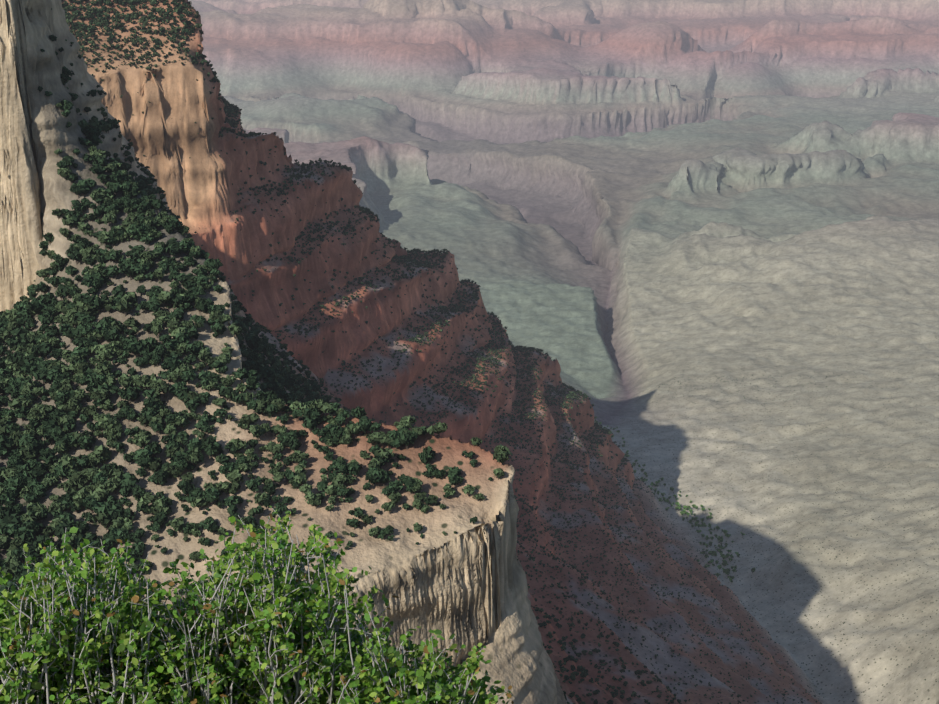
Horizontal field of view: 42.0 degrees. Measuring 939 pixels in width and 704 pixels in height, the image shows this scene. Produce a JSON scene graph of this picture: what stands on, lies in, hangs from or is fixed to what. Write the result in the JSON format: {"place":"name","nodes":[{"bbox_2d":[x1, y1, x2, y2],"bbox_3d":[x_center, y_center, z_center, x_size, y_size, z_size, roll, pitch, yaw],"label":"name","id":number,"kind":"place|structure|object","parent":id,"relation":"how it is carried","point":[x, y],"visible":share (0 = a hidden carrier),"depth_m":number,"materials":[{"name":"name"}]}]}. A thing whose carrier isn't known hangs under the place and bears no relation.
{"place":"outdoors","nodes":[
{"label":"outdoors","id":0,"kind":"place"},
{"bbox_2d":[0,506,513,703],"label":"shrub","id":1,"kind":"object","parent":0,"point":[268,612],"depth_m":6.76,"materials":[{"name":"green plant"}]},
{"bbox_2d":[0,0,938,703],"bbox_3d":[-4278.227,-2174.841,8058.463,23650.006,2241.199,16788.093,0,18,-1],"label":"canyon terrain","id":2,"kind":"structure","parent":0,"point":[622,210],"depth_m":2051.23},
{"bbox_2d":[0,8,686,703],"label":"trees","id":3,"kind":"object","parent":2,"relation":"on","point":[80,310],"visible":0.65,"depth_m":429.00,"materials":[{"name":"green plant"}]},
{"bbox_2d":[61,0,938,703],"bbox_3d":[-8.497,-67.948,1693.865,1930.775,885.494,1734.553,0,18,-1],"label":"shrubs","id":4,"kind":"object","parent":2,"relation":"on","point":[99,22],"visible":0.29,"depth_m":1308.78,"materials":[{"name":"green plant"}]},
{"bbox_2d":[594,416,754,581],"bbox_3d":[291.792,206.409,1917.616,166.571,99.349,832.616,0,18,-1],"label":"creek cottonwood trees","id":5,"kind":"object","parent":2,"relation":"on","point":[713,553],"visible":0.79,"depth_m":1748.21,"materials":[{"name":"green plant"}]}
]}

